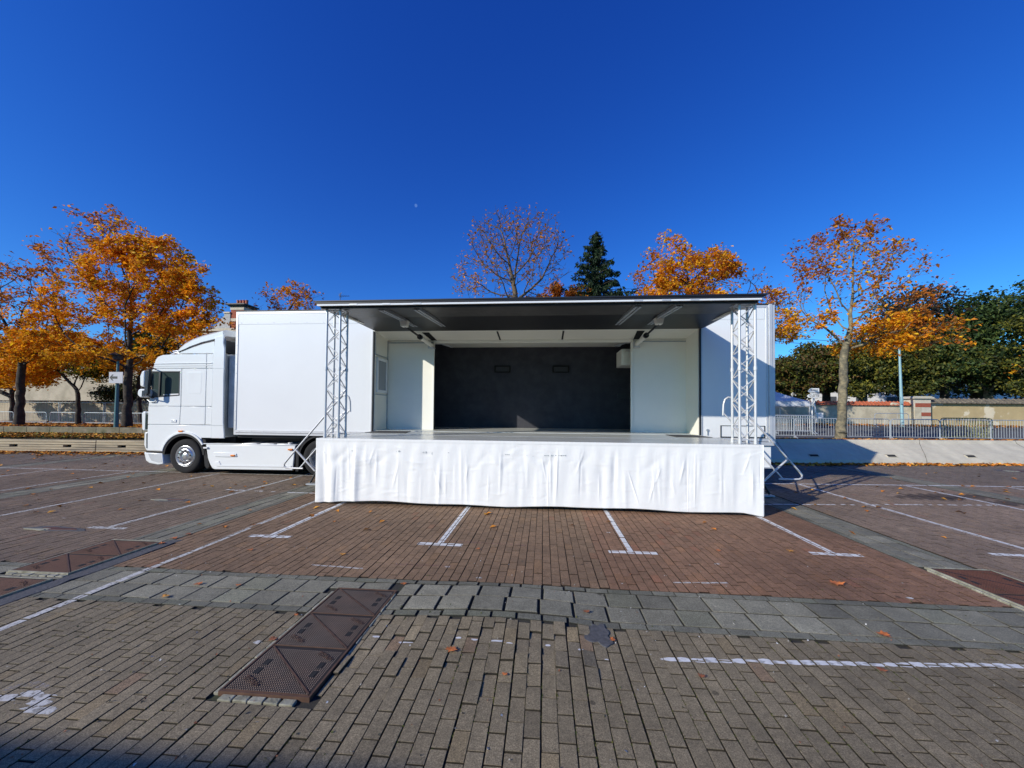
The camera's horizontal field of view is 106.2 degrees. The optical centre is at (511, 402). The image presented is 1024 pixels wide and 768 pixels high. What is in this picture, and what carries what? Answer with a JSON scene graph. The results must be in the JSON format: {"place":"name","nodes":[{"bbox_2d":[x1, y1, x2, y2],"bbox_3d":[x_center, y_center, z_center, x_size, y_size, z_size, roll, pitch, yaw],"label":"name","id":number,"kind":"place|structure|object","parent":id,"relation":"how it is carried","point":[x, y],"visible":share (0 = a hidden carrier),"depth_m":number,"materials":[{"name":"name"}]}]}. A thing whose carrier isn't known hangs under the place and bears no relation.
{"place":"outdoors","nodes":[
{"label":"outdoors","id":0,"kind":"place"},
{"bbox_2d":[0,437,143,439],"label":"leaf bed","id":1,"kind":"object","parent":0,"point":[124,438],"visible":0.12,"depth_m":14.58,"materials":[{"name":"plant"}]},
{"bbox_2d":[0,432,144,438],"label":"leaf litter","id":2,"kind":"object","parent":1,"relation":"on","point":[73,435],"visible":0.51,"depth_m":14.94,"materials":[{"name":"plant"}]},
{"bbox_2d":[323,309,349,437],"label":"truss tower","id":3,"kind":"structure","parent":0,"point":[333,374],"depth_m":7.02,"materials":[{"name":"metal"}]},
{"bbox_2d":[0,452,1023,767],"bbox_3d":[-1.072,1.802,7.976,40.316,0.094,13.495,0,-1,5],"label":"parking lot","id":4,"kind":"structure","parent":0,"point":[972,716],"depth_m":2.94,"materials":[{"name":"brick"}]},
{"bbox_2d":[0,694,20,700],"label":"paint splash","id":5,"kind":"object","parent":4,"relation":"on","point":[8,697],"visible":1,"depth_m":2.18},
{"bbox_2d":[0,576,52,598],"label":"chamber cover","id":6,"kind":"object","parent":4,"relation":"on","point":[10,585],"visible":1,"depth_m":3.56,"materials":[{"name":"red metal"}]},
{"bbox_2d":[20,690,43,696],"bbox_3d":[-2.756,1.669,2.210,0.142,0.002,0.053,0,-1,5],"label":"paint splash","id":7,"kind":"object","parent":4,"relation":"on","point":[27,694],"visible":1,"depth_m":2.21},
{"bbox_2d":[20,706,43,713],"bbox_3d":[-2.613,1.667,2.091,0.144,0.001,0.047,0,-1,5],"label":"paint splash","id":8,"kind":"object","parent":4,"relation":"on","point":[29,710],"visible":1,"depth_m":2.09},
{"bbox_2d":[26,700,51,706],"bbox_3d":[-2.631,1.668,2.139,0.134,0.001,0.051,0,-1,5],"label":"paint splash","id":9,"kind":"object","parent":4,"relation":"on","point":[41,703],"visible":1,"depth_m":2.14,"materials":[{"name":"paint"}]},
{"bbox_2d":[32,706,56,714],"bbox_3d":[-2.544,1.668,2.089,0.131,0.001,0.056,0,-1,5],"label":"paint splash","id":10,"kind":"object","parent":4,"relation":"on","point":[48,710],"visible":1,"depth_m":2.08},
{"bbox_2d":[33,694,56,699],"bbox_3d":[-2.648,1.668,2.181,0.137,0.001,0.049,0,-1,5],"label":"paint splash","id":11,"kind":"object","parent":4,"relation":"on","point":[37,697],"visible":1,"depth_m":2.18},
{"bbox_2d":[22,526,85,530],"bbox_3d":[-6.175,1.707,5.205,0.987,0.020,0.186,0,-1,5],"label":"pothole","id":12,"kind":"object","parent":4,"relation":"on","point":[80,529],"visible":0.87,"depth_m":5.23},
{"bbox_2d":[44,527,76,529],"bbox_3d":[-6.089,1.697,5.191,0.543,0.010,0.098,0,-1,5],"label":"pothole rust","id":13,"kind":"object","parent":12,"relation":"on","point":[56,528],"visible":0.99,"depth_m":5.19,"materials":[{"name":"metal"}]},
{"bbox_2d":[0,450,144,456],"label":"leaf litter","id":14,"kind":"object","parent":4,"relation":"on","point":[67,452],"visible":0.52,"depth_m":13.68,"materials":[{"name":"plant"}]},
{"bbox_2d":[0,439,147,451],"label":"retaining wall","id":15,"kind":"structure","parent":4,"relation":"on","point":[26,445],"depth_m":14.14,"materials":[{"name":"concrete"}]},
{"bbox_2d":[5,539,162,577],"bbox_3d":[-4.673,1.698,4.257,0.702,0.040,0.991,0,-1,5],"label":"chamber cover","id":16,"kind":"object","parent":4,"relation":"on","point":[70,563],"visible":1,"depth_m":4.15,"materials":[{"name":"red metal"}]},
{"bbox_2d":[0,539,181,605],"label":"bitumen strip","id":17,"kind":"object","parent":4,"relation":"on","point":[37,589],"visible":0.77,"depth_m":3.79,"materials":[{"name":"asphalt"}]},
{"bbox_2d":[88,526,127,528],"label":"parking line","id":18,"kind":"object","parent":4,"relation":"on","point":[100,527],"visible":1,"depth_m":5.27,"materials":[{"name":"paint"}]},
{"bbox_2d":[4,473,220,514],"bbox_3d":[-7.625,1.732,7.246,0.075,0.012,5.132,0,-1,5],"label":"parking line","id":19,"kind":"object","parent":4,"relation":"on","point":[100,496],"visible":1,"depth_m":7.03,"materials":[{"name":"paint"}]},
{"bbox_2d":[0,501,314,630],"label":"parking line","id":20,"kind":"object","parent":4,"relation":"on","point":[68,601],"visible":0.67,"depth_m":3.64,"materials":[{"name":"paint"}]},
{"bbox_2d":[21,468,312,475],"bbox_3d":[-9.749,1.768,9.986,12.243,0.011,0.075,0,-1,5],"label":"parking line","id":21,"kind":"object","parent":4,"relation":"on","point":[154,471],"visible":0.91,"depth_m":9.95,"materials":[{"name":"paint"}]},
{"bbox_2d":[108,473,310,526],"bbox_3d":[-5.358,1.758,7.607,0.075,0.008,4.640,0,-1,5],"label":"parking line","id":22,"kind":"object","parent":4,"relation":"on","point":[199,503],"visible":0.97,"depth_m":6.58,"materials":[{"name":"paint"}]},
{"bbox_2d":[138,330,322,475],"bbox_3d":[-6.514,-0.027,10.719,5.940,3.695,2.764,0,-1,5],"label":"truck tractor","id":23,"kind":"object","parent":4,"relation":"on","point":[188,420],"visible":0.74,"depth_m":9.73,"materials":[{"name":"white paint"}]},
{"bbox_2d":[249,534,290,537],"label":"parking line","id":24,"kind":"object","parent":4,"relation":"on","point":[271,536],"visible":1,"depth_m":4.97,"materials":[{"name":"white paint"}]},
{"bbox_2d":[214,587,396,706],"bbox_3d":[-1.382,1.698,2.838,0.605,0.038,1.362,0,-1,5],"label":"chamber cover","id":25,"kind":"object","parent":4,"relation":"on","point":[304,656],"visible":0.99,"depth_m":2.59,"materials":[{"name":"metal"}]},
{"bbox_2d":[270,501,345,535],"bbox_3d":[-2.940,1.775,7.363,0.075,0.010,4.730,0,-1,5],"label":"parking line","id":26,"kind":"object","parent":4,"relation":"on","point":[328,509],"visible":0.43,"depth_m":5.74,"materials":[{"name":"white paint"}]},
{"bbox_2d":[283,394,350,484],"bbox_3d":[-4.206,0.800,8.709,1.516,1.977,0.742,0,-1,5],"label":"stage stair","id":27,"kind":"object","parent":4,"relation":"on","point":[302,457],"visible":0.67,"depth_m":8.36,"materials":[{"name":"metal"}]},
{"bbox_2d":[418,542,462,545],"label":"parking line","id":28,"kind":"object","parent":4,"relation":"on","point":[430,543],"visible":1,"depth_m":4.74,"materials":[{"name":"white paint"}]},
{"bbox_2d":[438,505,471,543],"bbox_3d":[-0.699,1.792,7.154,0.075,0.007,4.780,0,-1,5],"label":"parking line","id":29,"kind":"object","parent":4,"relation":"on","point":[451,527],"visible":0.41,"depth_m":5.47,"materials":[{"name":"white paint"}]},
{"bbox_2d":[234,293,775,513],"bbox_3d":[-0.535,-0.236,9.101,12.879,4.135,5.100,0,-1,5],"label":"stage trailer","id":30,"kind":"object","parent":4,"relation":"on","point":[633,369],"visible":0.93,"depth_m":9.52,"materials":[{"name":"white paint"}]},
{"bbox_2d":[315,438,763,516],"bbox_3d":[0.287,1.216,6.473,7.497,1.142,0.121,0,-1,5],"label":"stage skirt","id":31,"kind":"object","parent":30,"relation":"hanging from","point":[717,478],"visible":1,"depth_m":6.43,"materials":[{"name":"fabric"}]},
{"bbox_2d":[0,453,1015,537],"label":"scattered leaves","id":32,"kind":"object","parent":4,"relation":"on","point":[311,515],"visible":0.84,"depth_m":7.25,"materials":[{"name":"orange plant"}]},
{"bbox_2d":[0,595,1022,767],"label":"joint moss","id":33,"kind":"object","parent":4,"relation":"on","point":[461,704],"visible":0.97,"depth_m":2.14,"materials":[{"name":"green plant"}]},
{"bbox_2d":[0,544,1023,767],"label":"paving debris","id":34,"kind":"object","parent":4,"relation":"on","point":[489,646],"visible":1,"depth_m":2.60,"materials":[{"name":"plant"}]},
{"bbox_2d":[584,623,612,649],"bbox_3d":[0.628,1.720,2.840,0.207,0.030,0.302,0,-1,5],"label":"bitumen patch","id":35,"kind":"object","parent":4,"relation":"on","point":[599,633],"visible":0.73,"depth_m":2.81,"materials":[{"name":"asphalt"}]},
{"bbox_2d":[602,508,632,550],"bbox_3d":[1.612,1.810,6.954,0.075,0.010,4.800,0,-1,5],"label":"parking line","id":36,"kind":"object","parent":4,"relation":"on","point":[620,534],"visible":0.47,"depth_m":5.32,"materials":[{"name":"white paint"}]},
{"bbox_2d":[608,550,657,554],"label":"parking line","id":37,"kind":"object","parent":4,"relation":"on","point":[636,552],"visible":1,"depth_m":4.53,"materials":[{"name":"white paint"}]},
{"bbox_2d":[722,396,802,496],"bbox_3d":[4.971,0.867,7.954,1.516,1.977,0.742,0,-1,5],"label":"stage stair","id":38,"kind":"object","parent":4,"relation":"on","point":[769,494],"visible":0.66,"depth_m":7.57,"materials":[{"name":"metal"}]},
{"bbox_2d":[754,515,834,553],"bbox_3d":[3.991,1.831,6.844,0.075,0.009,4.630,0,-1,5],"label":"parking line","id":39,"kind":"object","parent":4,"relation":"on","point":[772,523],"visible":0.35,"depth_m":5.14,"materials":[{"name":"white paint"}]},
{"bbox_2d":[809,552,863,556],"bbox_3d":[3.811,1.780,4.526,0.560,0.004,0.085,0,-1,7],"label":"parking line","id":40,"kind":"object","parent":4,"relation":"on","point":[837,554],"visible":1,"depth_m":4.52,"materials":[{"name":"white paint"}]},
{"bbox_2d":[764,504,931,504],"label":"parking line","id":41,"kind":"object","parent":4,"relation":"on","point":[843,504],"visible":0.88,"depth_m":7.01,"materials":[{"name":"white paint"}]},
{"bbox_2d":[766,483,1022,486],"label":"parking line","id":42,"kind":"object","parent":4,"relation":"on","point":[905,485],"visible":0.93,"depth_m":8.98,"materials":[{"name":"white paint"}]},
{"bbox_2d":[771,439,1023,464],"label":"concrete bank","id":43,"kind":"structure","parent":4,"relation":"on","point":[812,451],"depth_m":13.11,"materials":[{"name":"concrete"}]},
{"bbox_2d":[771,462,1023,466],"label":"leaf litter","id":44,"kind":"object","parent":4,"relation":"on","point":[898,464],"visible":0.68,"depth_m":12.50,"materials":[{"name":"plant"}]},
{"bbox_2d":[798,484,1023,548],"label":"parking line","id":45,"kind":"object","parent":4,"relation":"on","point":[920,519],"visible":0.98,"depth_m":5.98,"materials":[{"name":"white paint"}]},
{"bbox_2d":[909,662,930,666],"bbox_3d":[2.696,1.729,2.542,0.109,0.001,0.054,0,-1,5],"label":"paint splash","id":46,"kind":"object","parent":4,"relation":"on","point":[918,664],"visible":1,"depth_m":2.54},
{"bbox_2d":[903,485,1023,509],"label":"parking line","id":47,"kind":"object","parent":4,"relation":"on","point":[966,498],"visible":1,"depth_m":7.62,"materials":[{"name":"white paint"}]},
{"bbox_2d":[924,567,1023,610],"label":"chamber cover","id":48,"kind":"object","parent":4,"relation":"on","point":[1002,588],"visible":1,"depth_m":3.77,"materials":[{"name":"red metal"}]},
{"bbox_2d":[988,553,1023,556],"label":"parking line","id":49,"kind":"object","parent":4,"relation":"on","point":[1006,554],"visible":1,"depth_m":4.56,"materials":[{"name":"white paint"}]},
{"bbox_2d":[0,0,1023,359],"label":"sky","id":50,"kind":"structure","parent":0,"point":[350,148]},
{"bbox_2d":[729,304,757,443],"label":"truss tower","id":51,"kind":"structure","parent":0,"point":[739,386],"depth_m":6.44,"materials":[{"name":"metal"}]},
{"bbox_2d":[775,423,1023,439],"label":"road","id":52,"kind":"structure","parent":0,"point":[916,431],"depth_m":20.60,"materials":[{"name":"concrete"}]},
{"bbox_2d":[450,202,574,297],"bbox_3d":[0.123,-4.004,19.144,5.672,11.270,4.797,1,-1,-27],"label":"maple tree","id":53,"kind":"object","parent":52,"relation":"on","point":[512,279],"visible":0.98,"depth_m":19.05,"materials":[{"name":"red plant"}]},
{"bbox_2d":[535,278,591,296],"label":"young maple","id":54,"kind":"object","parent":52,"relation":"on","point":[557,290],"visible":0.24,"depth_m":23.30,"materials":[{"name":"orange plant"}]},
{"bbox_2d":[561,231,638,295],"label":"spruce tree","id":55,"kind":"object","parent":52,"relation":"on","point":[594,266],"visible":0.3,"depth_m":24.28,"materials":[{"name":"green plant"}]},
{"bbox_2d":[626,229,748,294],"bbox_3d":[8.126,-3.277,18.006,4.655,9.930,4.592,1,-2,-39],"label":"maple tree","id":56,"kind":"object","parent":52,"relation":"on","point":[665,281],"visible":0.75,"depth_m":17.36,"materials":[{"name":"orange plant"}]},
{"bbox_2d":[708,266,803,344],"bbox_3d":[13.726,-3.147,22.010,5.562,9.828,2.978,0,-1,5],"label":"maple tree","id":57,"kind":"object","parent":52,"relation":"on","point":[779,335],"visible":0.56,"depth_m":21.52,"materials":[{"name":"orange plant"}]},
{"bbox_2d":[775,418,795,437],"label":"crowd barrier","id":58,"kind":"object","parent":52,"relation":"on","point":[786,428],"visible":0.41,"depth_m":17.49,"materials":[{"name":"metal"}]},
{"bbox_2d":[775,392,810,427],"bbox_3d":[16.210,0.328,24.204,2.970,2.450,2.920,0,-1,5],"label":"market tent","id":59,"kind":"object","parent":52,"relation":"on","point":[782,400],"visible":0.39,"depth_m":22.78,"materials":[{"name":"white fabric"}]},
{"bbox_2d":[775,415,814,433],"bbox_3d":[14.236,1.105,19.583,2.068,0.971,0.533,0,-1,5],"label":"crowd barrier","id":60,"kind":"object","parent":52,"relation":"on","point":[793,422],"visible":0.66,"depth_m":19.57,"materials":[{"name":"metal"}]},
{"bbox_2d":[775,354,831,400],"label":"linden tree","id":61,"kind":"object","parent":52,"relation":"on","point":[789,367],"visible":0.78,"depth_m":30.35,"materials":[{"name":"green plant"}]},
{"bbox_2d":[807,388,820,426],"bbox_3d":[16.979,0.363,21.672,0.713,2.388,0.090,0,-1,5],"label":"direction sign","id":62,"kind":"object","parent":52,"relation":"on","point":[814,392],"visible":0.99,"depth_m":21.66,"materials":[{"name":"metal"}]},
{"bbox_2d":[792,418,836,437],"bbox_3d":[13.859,1.166,17.398,2.068,0.971,0.533,0,-1,5],"label":"crowd barrier","id":63,"kind":"object","parent":52,"relation":"on","point":[815,425],"visible":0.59,"depth_m":17.41,"materials":[{"name":"metal"}]},
{"bbox_2d":[813,398,822,421],"bbox_3d":[17.648,0.388,22.229,0.530,1.454,0.200,0,-1,5],"label":"leaning post","id":64,"kind":"object","parent":52,"relation":"on","point":[818,415],"visible":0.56,"depth_m":22.19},
{"bbox_2d":[786,340,887,400],"bbox_3d":[26.001,-1.893,32.494,7.333,6.920,6.034,0,-1,5],"label":"linden tree","id":65,"kind":"object","parent":52,"relation":"on","point":[829,380],"visible":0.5,"depth_m":31.18,"materials":[{"name":"green plant"}]},
{"bbox_2d":[775,401,912,424],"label":"garden wall","id":66,"kind":"structure","parent":52,"relation":"on","point":[859,409],"depth_m":26.16,"materials":[{"name":"paint"}]},
{"bbox_2d":[826,342,910,400],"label":"linden tree","id":67,"kind":"object","parent":52,"relation":"on","point":[866,384],"visible":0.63,"depth_m":30.02,"materials":[{"name":"green plant"}]},
{"bbox_2d":[847,418,890,438],"bbox_3d":[15.884,1.181,17.250,2.068,0.971,0.534,0,-1,5],"label":"crowd barrier","id":68,"kind":"object","parent":52,"relation":"on","point":[889,436],"visible":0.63,"depth_m":17.24,"materials":[{"name":"metal"}]},
{"bbox_2d":[872,413,910,427],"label":"crowd barrier","id":69,"kind":"object","parent":52,"relation":"on","point":[890,413],"visible":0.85,"depth_m":23.39,"materials":[{"name":"metal"}]},
{"bbox_2d":[775,423,1023,427],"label":"leaf litter","id":70,"kind":"object","parent":52,"relation":"on","point":[914,425],"visible":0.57,"depth_m":22.96,"materials":[{"name":"plant"}]},
{"bbox_2d":[896,347,903,426],"bbox_3d":[24.289,-1.049,23.898,0.449,5.141,0.650,0,-1,5],"label":"lamp pole","id":71,"kind":"object","parent":52,"relation":"on","point":[901,390],"visible":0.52,"depth_m":24.07,"materials":[{"name":"metal"}]},
{"bbox_2d":[781,381,1023,401],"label":"house","id":72,"kind":"structure","parent":52,"relation":"on","point":[877,397],"depth_m":42.80,"materials":[{"name":"stone"}]},
{"bbox_2d":[836,282,981,395],"bbox_3d":[36.419,-4.572,35.084,9.483,12.575,8.446,1,-1,-17],"label":"copper beech","id":73,"kind":"object","parent":52,"relation":"on","point":[935,309],"visible":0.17,"depth_m":33.68,"materials":[{"name":"orange plant"}]},
{"bbox_2d":[868,341,959,401],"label":"linden tree","id":74,"kind":"object","parent":52,"relation":"on","point":[917,368],"visible":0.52,"depth_m":30.27,"materials":[{"name":"green plant"}]},
{"bbox_2d":[890,419,941,438],"bbox_3d":[17.906,1.196,17.068,2.068,0.971,0.533,0,-1,5],"label":"crowd barrier","id":75,"kind":"object","parent":52,"relation":"on","point":[939,437],"visible":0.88,"depth_m":17.05,"materials":[{"name":"metal"}]},
{"bbox_2d":[903,396,934,424],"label":"gate pillar","id":76,"kind":"structure","parent":52,"relation":"on","point":[921,408],"depth_m":25.56,"materials":[{"name":"stone"}]},
{"bbox_2d":[936,419,988,438],"bbox_3d":[20.697,1.186,17.576,2.068,1.021,0.533,0,-1,5],"label":"crowd barrier","id":77,"kind":"object","parent":52,"relation":"on","point":[972,427],"visible":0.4,"depth_m":17.55,"materials":[{"name":"grey metal"}]},
{"bbox_2d":[914,339,1015,398],"bbox_3d":[34.824,-1.782,31.141,5.901,6.803,5.897,0,-1,5],"label":"linden tree","id":78,"kind":"object","parent":52,"relation":"on","point":[962,361],"visible":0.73,"depth_m":29.58,"materials":[{"name":"green plant"}]},
{"bbox_2d":[938,419,991,438],"bbox_3d":[19.928,1.210,16.890,2.068,0.971,0.533,0,-1,6],"label":"crowd barrier","id":79,"kind":"object","parent":52,"relation":"on","point":[968,429],"visible":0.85,"depth_m":16.89,"materials":[{"name":"metal"}]},
{"bbox_2d":[940,418,989,436],"bbox_3d":[20.567,1.183,17.456,2.068,1.021,0.533,0,-1,5],"label":"crowd barrier","id":80,"kind":"object","parent":52,"relation":"on","point":[970,433],"visible":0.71,"depth_m":17.42,"materials":[{"name":"grey metal"}]},
{"bbox_2d":[943,418,995,439],"bbox_3d":[20.534,1.189,17.308,2.068,1.021,0.533,0,-1,5],"label":"crowd barrier","id":81,"kind":"object","parent":52,"relation":"on","point":[970,427],"visible":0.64,"depth_m":17.29,"materials":[{"name":"grey metal"}]},
{"bbox_2d":[922,285,1023,398],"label":"yew tree","id":82,"kind":"object","parent":52,"relation":"on","point":[990,315],"visible":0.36,"depth_m":31.72,"materials":[{"name":"green plant"}]},
{"bbox_2d":[931,398,1023,425],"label":"garden wall","id":83,"kind":"structure","parent":52,"relation":"on","point":[1003,409],"depth_m":25.54,"materials":[{"name":"paint"}]},
{"bbox_2d":[949,342,1023,398],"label":"linden tree","id":84,"kind":"object","parent":52,"relation":"on","point":[993,348],"visible":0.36,"depth_m":30.48,"materials":[{"name":"green plant"}]},
{"bbox_2d":[989,275,1023,398],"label":"cedar tree","id":85,"kind":"object","parent":52,"relation":"on","point":[1018,321],"visible":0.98,"depth_m":28.02,"materials":[{"name":"green plant"}]},
{"bbox_2d":[991,420,1023,438],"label":"crowd barrier","id":86,"kind":"object","parent":52,"relation":"on","point":[1009,429],"visible":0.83,"depth_m":16.79,"materials":[{"name":"metal"}]},
{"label":"park ground","id":87,"kind":"structure","parent":0,"visible":0},
{"bbox_2d":[0,367,61,420],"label":"young maple","id":88,"kind":"object","parent":87,"relation":"on","point":[8,384],"visible":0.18,"depth_m":26.93,"materials":[{"name":"orange plant"}]},
{"bbox_2d":[0,251,92,424],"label":"maple tree","id":89,"kind":"object","parent":87,"relation":"on","point":[19,409],"visible":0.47,"depth_m":19.01,"materials":[{"name":"orange plant"}]},
{"bbox_2d":[48,412,74,422],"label":"crowd barrier","id":90,"kind":"object","parent":87,"relation":"on","point":[61,416],"visible":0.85,"depth_m":25.07,"materials":[{"name":"metal"}]},
{"bbox_2d":[0,326,123,423],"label":"young maple","id":91,"kind":"object","parent":87,"relation":"on","point":[45,371],"visible":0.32,"depth_m":24.69,"materials":[{"name":"orange plant"}]},
{"bbox_2d":[0,421,141,427],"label":"leaf litter","id":92,"kind":"object","parent":87,"relation":"on","point":[62,424],"visible":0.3,"depth_m":20.73,"materials":[{"name":"plant"}]},
{"bbox_2d":[0,426,147,432],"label":"kerb wall","id":93,"kind":"structure","parent":87,"relation":"on","point":[69,429],"depth_m":16.41,"materials":[{"name":"concrete"}]},
{"bbox_2d":[0,400,148,422],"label":"garden wall","id":94,"kind":"structure","parent":87,"relation":"on","point":[41,408],"depth_m":29.91,"materials":[{"name":"beige paint"}]},
{"bbox_2d":[1,402,148,423],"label":"fence","id":95,"kind":"object","parent":87,"relation":"on","point":[59,404],"visible":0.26,"depth_m":26.84,"materials":[{"name":"metal"}]},
{"bbox_2d":[0,348,151,400],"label":"house","id":96,"kind":"structure","parent":87,"relation":"on","point":[63,391],"depth_m":37.75,"materials":[{"name":"beige paint"}]},
{"bbox_2d":[81,412,113,423],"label":"crowd barrier","id":97,"kind":"object","parent":87,"relation":"on","point":[95,418],"visible":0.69,"depth_m":24.84,"materials":[{"name":"metal"}]},
{"bbox_2d":[87,383,136,404],"bbox_3d":[-30.755,0.010,30.184,3.918,3.192,3.458,0,-1,5],"label":"shrub","id":98,"kind":"object","parent":87,"relation":"on","point":[108,393],"visible":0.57,"depth_m":29.35,"materials":[{"name":"green plant"}]},
{"bbox_2d":[0,204,226,426],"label":"maple tree","id":99,"kind":"object","parent":87,"relation":"on","point":[176,276],"visible":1,"depth_m":17.76,"materials":[{"name":"orange plant"}]},
{"bbox_2d":[107,351,126,426],"bbox_3d":[-17.273,-0.562,16.834,0.610,3.418,0.610,1,-1,-18],"label":"street lamp","id":100,"kind":"object","parent":87,"relation":"on","point":[117,357],"visible":0.89,"depth_m":16.78,"materials":[{"name":"metal"}]},
{"bbox_2d":[109,372,122,382],"bbox_3d":[-17.221,-1.107,16.729,0.655,0.488,0.025,0,-1,5],"label":"arrow notice","id":101,"kind":"object","parent":100,"relation":"attached to","point":[115,377],"visible":1,"depth_m":16.72,"materials":[{"name":"metal"}]},
{"bbox_2d":[120,374,151,400],"bbox_3d":[-30.698,-0.512,31.652,2.816,4.297,2.994,0,-2,37],"label":"shrub","id":102,"kind":"object","parent":87,"relation":"on","point":[134,382],"visible":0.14,"depth_m":31.35,"materials":[{"name":"green plant"}]},
{"bbox_2d":[89,322,205,423],"bbox_3d":[-24.129,-2.032,26.124,9.402,7.198,3.500,0,-1,5],"label":"young maple","id":103,"kind":"object","parent":87,"relation":"on","point":[171,343],"visible":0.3,"depth_m":25.55,"materials":[{"name":"orange plant"}]},
{"bbox_2d":[201,300,258,334],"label":"brick house","id":104,"kind":"structure","parent":87,"relation":"on","point":[240,305],"depth_m":25.77,"materials":[{"name":"stone"}]},
{"bbox_2d":[227,278,323,329],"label":"maple tree","id":105,"kind":"object","parent":87,"relation":"on","point":[297,296],"visible":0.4,"depth_m":21.88,"materials":[{"name":"orange plant"}]},
{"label":"verge","id":106,"kind":"structure","parent":0,"visible":0},
{"bbox_2d":[775,214,982,438],"bbox_3d":[13.522,-2.961,14.659,6.916,8.860,3.326,0,-1,5],"label":"maple tree","id":107,"kind":"object","parent":106,"relation":"on","point":[898,325],"visible":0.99,"depth_m":14.44,"materials":[{"name":"orange plant"}]},
{"bbox_2d":[775,437,1023,440],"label":"leaf litter","id":108,"kind":"object","parent":106,"relation":"on","point":[901,439],"visible":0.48,"depth_m":14.33,"materials":[{"name":"plant"}]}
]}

